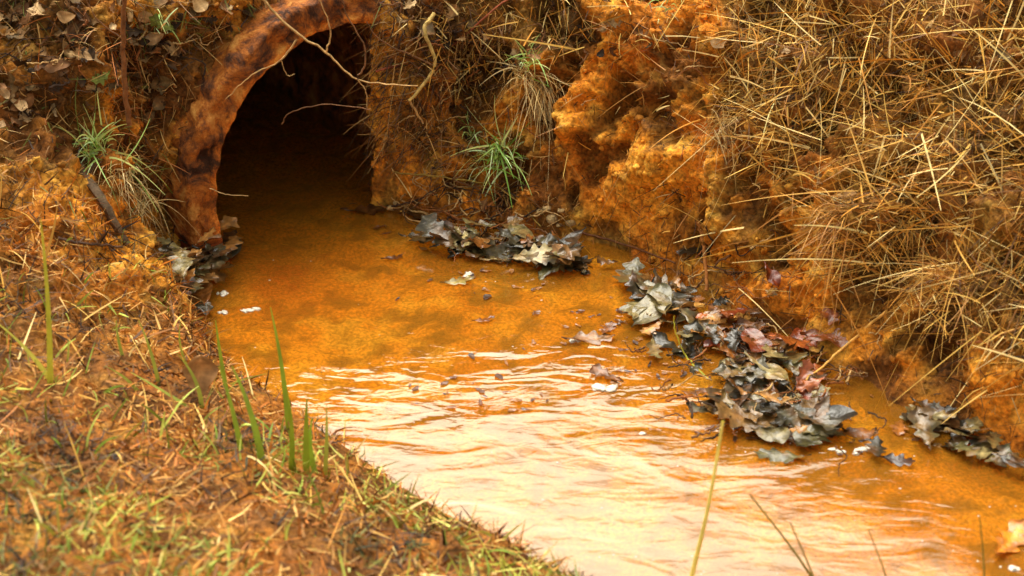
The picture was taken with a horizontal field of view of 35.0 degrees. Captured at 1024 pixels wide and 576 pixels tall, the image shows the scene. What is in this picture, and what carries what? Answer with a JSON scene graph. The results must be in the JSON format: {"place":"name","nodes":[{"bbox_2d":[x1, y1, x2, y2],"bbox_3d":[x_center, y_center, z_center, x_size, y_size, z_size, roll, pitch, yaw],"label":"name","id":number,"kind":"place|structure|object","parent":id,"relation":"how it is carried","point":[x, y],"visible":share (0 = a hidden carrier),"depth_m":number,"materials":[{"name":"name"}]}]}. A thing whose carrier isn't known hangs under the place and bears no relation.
{"place":"outdoors","nodes":[
{"label":"outdoors","id":0,"kind":"place"},
{"bbox_2d":[0,0,1023,575],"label":"earth bank ground","id":1,"kind":"structure","parent":0,"point":[750,218],"depth_m":3.20,"materials":[{"name":"soil"}]},
{"bbox_2d":[57,236,122,247],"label":"fallen twig","id":2,"kind":"object","parent":1,"relation":"on","point":[81,242],"visible":0.99,"depth_m":3.09,"materials":[{"name":"brown wood"}]},
{"bbox_2d":[79,160,129,243],"bbox_3d":[-0.825,-0.167,3.232,0.036,0.133,0.176,-23,36,-36],"label":"bark piece","id":3,"kind":"object","parent":1,"relation":"on","point":[95,190],"visible":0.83,"depth_m":3.19,"materials":[{"name":"brown wood"}]},
{"bbox_2d":[53,92,164,194],"bbox_3d":[-0.820,-0.266,3.233,0.268,0.218,0.169,0,28,0],"label":"green grass tuft","id":4,"kind":"object","parent":1,"relation":"on","point":[92,153],"visible":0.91,"depth_m":3.25,"materials":[{"name":"green plant"}]},
{"bbox_2d":[86,0,131,125],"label":"dead stem","id":5,"kind":"object","parent":1,"relation":"on","point":[124,66],"visible":1,"depth_m":3.10,"materials":[{"name":"brown wood"}]},
{"bbox_2d":[93,137,160,233],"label":"dead grass tuft","id":6,"kind":"object","parent":1,"relation":"on","point":[123,174],"visible":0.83,"depth_m":3.26,"materials":[{"name":"beige plant"}]},
{"bbox_2d":[0,0,261,129],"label":"leaf litter","id":7,"kind":"object","parent":1,"relation":"on","point":[155,38],"visible":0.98,"depth_m":3.27,"materials":[{"name":"brown plant"}]},
{"bbox_2d":[129,146,172,210],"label":"green grass tuft","id":8,"kind":"object","parent":1,"relation":"on","point":[140,178],"visible":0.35,"depth_m":3.38,"materials":[{"name":"green plant"}]},
{"bbox_2d":[145,9,180,43],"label":"green grass tuft","id":9,"kind":"object","parent":1,"relation":"on","point":[165,21],"visible":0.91,"depth_m":3.32,"materials":[{"name":"green plant"}]},
{"bbox_2d":[0,201,327,478],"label":"grass","id":10,"kind":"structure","parent":1,"relation":"on","point":[308,453],"depth_m":2.70,"materials":[{"name":"green plant"}]},
{"bbox_2d":[130,170,204,241],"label":"dead grass tuft","id":11,"kind":"object","parent":1,"relation":"on","point":[145,198],"visible":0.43,"depth_m":3.39,"materials":[{"name":"beige plant"}]},
{"bbox_2d":[183,355,217,400],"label":"dry leaf","id":12,"kind":"object","parent":1,"relation":"on","point":[204,369],"visible":0.89,"depth_m":2.85,"materials":[{"name":"brown plant"}]},
{"bbox_2d":[0,0,429,387],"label":"root mat","id":13,"kind":"object","parent":1,"relation":"on","point":[115,102],"visible":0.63,"depth_m":3.27,"materials":[{"name":"plant"}]},
{"bbox_2d":[163,0,383,275],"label":"culvert pipe","id":14,"kind":"object","parent":1,"relation":"on","point":[263,40],"visible":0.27,"depth_m":3.45,"materials":[{"name":"metal"}]},
{"bbox_2d":[209,0,417,195],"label":"bare branch","id":15,"kind":"object","parent":14,"relation":"attached to","point":[298,34],"visible":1,"depth_m":3.29,"materials":[{"name":"brown plant"}]},
{"bbox_2d":[0,146,592,575],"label":"moss and dead grass","id":16,"kind":"object","parent":1,"relation":"on","point":[552,568],"visible":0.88,"depth_m":2.58,"materials":[{"name":"plant"}]},
{"bbox_2d":[367,12,436,123],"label":"dead stem","id":17,"kind":"object","parent":1,"relation":"on","point":[427,40],"visible":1,"depth_m":3.54,"materials":[{"name":"brown wood"}]},
{"bbox_2d":[341,0,511,203],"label":"root fringe","id":18,"kind":"object","parent":1,"relation":"on","point":[399,114],"visible":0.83,"depth_m":3.64,"materials":[{"name":"plant"}]},
{"bbox_2d":[375,0,507,72],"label":"fallen twig","id":19,"kind":"object","parent":1,"relation":"on","point":[469,31],"visible":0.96,"depth_m":3.60,"materials":[{"name":"brown wood"}]},
{"bbox_2d":[458,111,481,144],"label":"green grass tuft","id":20,"kind":"object","parent":1,"relation":"on","point":[477,140],"visible":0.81,"depth_m":3.69,"materials":[{"name":"green plant"}]},
{"bbox_2d":[393,171,564,226],"bbox_3d":[-0.065,-0.214,3.675,0.409,0.081,0.080,10,30,18],"label":"fallen twig","id":21,"kind":"object","parent":1,"relation":"on","point":[467,185],"visible":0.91,"depth_m":3.68,"materials":[{"name":"brown wood"}]},
{"bbox_2d":[442,99,531,204],"bbox_3d":[-0.039,-0.252,3.660,0.226,0.337,0.222,17,32,28],"label":"green grass tuft","id":22,"kind":"object","parent":1,"relation":"on","point":[492,150],"visible":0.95,"depth_m":3.65,"materials":[{"name":"green plant"}]},
{"bbox_2d":[386,29,606,226],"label":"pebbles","id":23,"kind":"object","parent":1,"relation":"on","point":[551,218],"visible":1,"depth_m":3.62,"materials":[{"name":"stone"}]},
{"bbox_2d":[0,0,1023,476],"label":"scattered twigs","id":24,"kind":"object","parent":1,"relation":"on","point":[502,194],"visible":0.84,"depth_m":3.37,"materials":[{"name":"wood"}]},
{"bbox_2d":[484,36,571,143],"bbox_3d":[0.031,-0.411,3.611,0.228,0.294,0.226,0,28,0],"label":"dead grass tuft","id":25,"kind":"object","parent":1,"relation":"on","point":[529,74],"visible":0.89,"depth_m":3.59,"materials":[{"name":"beige plant"}]},
{"bbox_2d":[504,33,552,86],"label":"green grass tuft","id":26,"kind":"object","parent":1,"relation":"on","point":[533,61],"visible":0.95,"depth_m":3.57,"materials":[{"name":"green plant"}]},
{"bbox_2d":[489,48,580,192],"bbox_3d":[0.071,-0.363,3.707,0.269,0.421,0.300,15,31,25],"label":"dead grass tuft","id":27,"kind":"object","parent":1,"relation":"on","point":[549,91],"visible":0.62,"depth_m":3.64,"materials":[{"name":"beige plant"}]},
{"bbox_2d":[178,92,1023,575],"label":"stream bed","id":28,"kind":"object","parent":1,"relation":"on","point":[312,268],"visible":0.31,"depth_m":3.04,"materials":[{"name":"orange liquid"}]},
{"bbox_2d":[574,229,675,263],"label":"fallen twig","id":29,"kind":"object","parent":1,"relation":"on","point":[611,240],"visible":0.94,"depth_m":3.56,"materials":[{"name":"brown wood"}]},
{"bbox_2d":[646,0,681,26],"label":"green grass tuft","id":30,"kind":"object","parent":1,"relation":"on","point":[665,7],"visible":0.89,"depth_m":3.45,"materials":[{"name":"plant"}]},
{"bbox_2d":[354,0,1023,441],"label":"hanging rootlets","id":31,"kind":"object","parent":1,"relation":"on","point":[496,30],"visible":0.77,"depth_m":3.50,"materials":[{"name":"plant"}]},
{"bbox_2d":[369,0,1013,230],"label":"leaf litter","id":32,"kind":"object","parent":1,"relation":"on","point":[452,14],"visible":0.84,"depth_m":3.49,"materials":[{"name":"brown plant"}]},
{"bbox_2d":[363,0,1023,443],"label":"dry grass thatch","id":33,"kind":"object","parent":1,"relation":"on","point":[895,184],"visible":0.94,"depth_m":3.14,"materials":[{"name":"plant"}]},
{"bbox_2d":[695,221,708,291],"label":"fallen twig","id":34,"kind":"object","parent":1,"relation":"on","point":[698,223],"visible":0.85,"depth_m":3.37,"materials":[{"name":"brown wood"}]},
{"bbox_2d":[691,91,765,209],"bbox_3d":[0.458,-0.271,3.355,0.194,0.318,0.226,-4,28,-8],"label":"dead grass tuft","id":35,"kind":"object","parent":1,"relation":"on","point":[729,126],"visible":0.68,"depth_m":3.33,"materials":[{"name":"brown plant"}]},
{"bbox_2d":[775,162,907,330],"bbox_3d":[0.624,-0.067,3.123,0.266,0.372,0.262,0,28,0],"label":"dead grass tuft","id":36,"kind":"object","parent":1,"relation":"on","point":[833,222],"visible":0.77,"depth_m":3.08,"materials":[{"name":"beige plant"}]},
{"bbox_2d":[806,310,887,379],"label":"fallen twig","id":37,"kind":"object","parent":1,"relation":"on","point":[843,347],"visible":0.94,"depth_m":3.09,"materials":[{"name":"brown plant"}]},
{"bbox_2d":[857,233,1010,396],"bbox_3d":[0.822,0.050,3.006,0.354,0.396,0.305,-20,34,-33],"label":"dead grass tuft","id":38,"kind":"object","parent":1,"relation":"on","point":[955,271],"visible":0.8,"depth_m":2.96,"materials":[{"name":"beige plant"}]},
{"label":"stream water","id":39,"kind":"structure","parent":0,"visible":0},
{"bbox_2d":[157,215,243,314],"bbox_3d":[-0.681,-0.067,3.409,0.204,0.135,0.389,0,28,0],"label":"wet leaf pile","id":40,"kind":"object","parent":39,"relation":"on","point":[205,264],"visible":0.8,"depth_m":3.40,"materials":[{"name":"plant"}]},
{"bbox_2d":[398,213,617,283],"bbox_3d":[-0.004,-0.107,3.539,0.483,0.080,0.205,12,30,21],"label":"wet leaf pile","id":41,"kind":"object","parent":39,"relation":"on","point":[550,251],"visible":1,"depth_m":3.52,"materials":[{"name":"plant"}]},
{"bbox_2d":[216,271,1020,574],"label":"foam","id":42,"kind":"object","parent":39,"relation":"on","point":[613,387],"visible":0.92,"depth_m":3.05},
{"bbox_2d":[340,202,1023,555],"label":"floating leaves","id":43,"kind":"object","parent":39,"relation":"on","point":[1011,539],"visible":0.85,"depth_m":3.10,"materials":[{"name":"brown plant"}]},
{"bbox_2d":[673,316,707,379],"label":"grass stem","id":44,"kind":"object","parent":39,"relation":"on","point":[701,372],"visible":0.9,"depth_m":3.10,"materials":[{"name":"plant"}]},
{"bbox_2d":[689,421,723,575],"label":"grass stem","id":45,"kind":"object","parent":39,"relation":"on","point":[697,551],"visible":1,"depth_m":2.49,"materials":[{"name":"yellow plant"}]},
{"bbox_2d":[612,245,886,465],"bbox_3d":[0.412,0.112,3.130,0.290,0.081,0.829,-9,29,-16],"label":"wet leaf pile","id":46,"kind":"object","parent":39,"relation":"on","point":[812,421],"visible":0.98,"depth_m":3.04,"materials":[{"name":"grey plant"}]},
{"bbox_2d":[667,261,847,401],"bbox_3d":[0.512,0.067,3.147,0.229,0.137,0.493,-20,34,-32],"label":"wet leaf pile","id":47,"kind":"object","parent":39,"relation":"on","point":[804,386],"visible":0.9,"depth_m":3.15,"materials":[{"name":"brown plant"}]},
{"bbox_2d":[749,494,810,575],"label":"grass stem","id":48,"kind":"object","parent":39,"relation":"on","point":[792,549],"visible":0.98,"depth_m":2.47,"materials":[{"name":"brown plant"}]},
{"bbox_2d":[790,522,813,575],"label":"grass stem","id":49,"kind":"object","parent":39,"relation":"on","point":[808,564],"visible":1,"depth_m":2.42,"materials":[{"name":"brown plant"}]},
{"bbox_2d":[868,529,886,575],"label":"grass stem","id":50,"kind":"object","parent":39,"relation":"on","point":[877,554],"visible":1,"depth_m":2.42,"materials":[{"name":"brown plant"}]},
{"bbox_2d":[889,396,1023,468],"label":"wet leaf pile","id":51,"kind":"object","parent":39,"relation":"on","point":[926,419],"visible":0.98,"depth_m":2.89,"materials":[{"name":"plant"}]},
{"bbox_2d":[979,516,984,575],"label":"grass stem","id":52,"kind":"object","parent":39,"relation":"on","point":[982,547],"visible":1,"depth_m":2.41,"materials":[{"name":"brown plant"}]}
]}

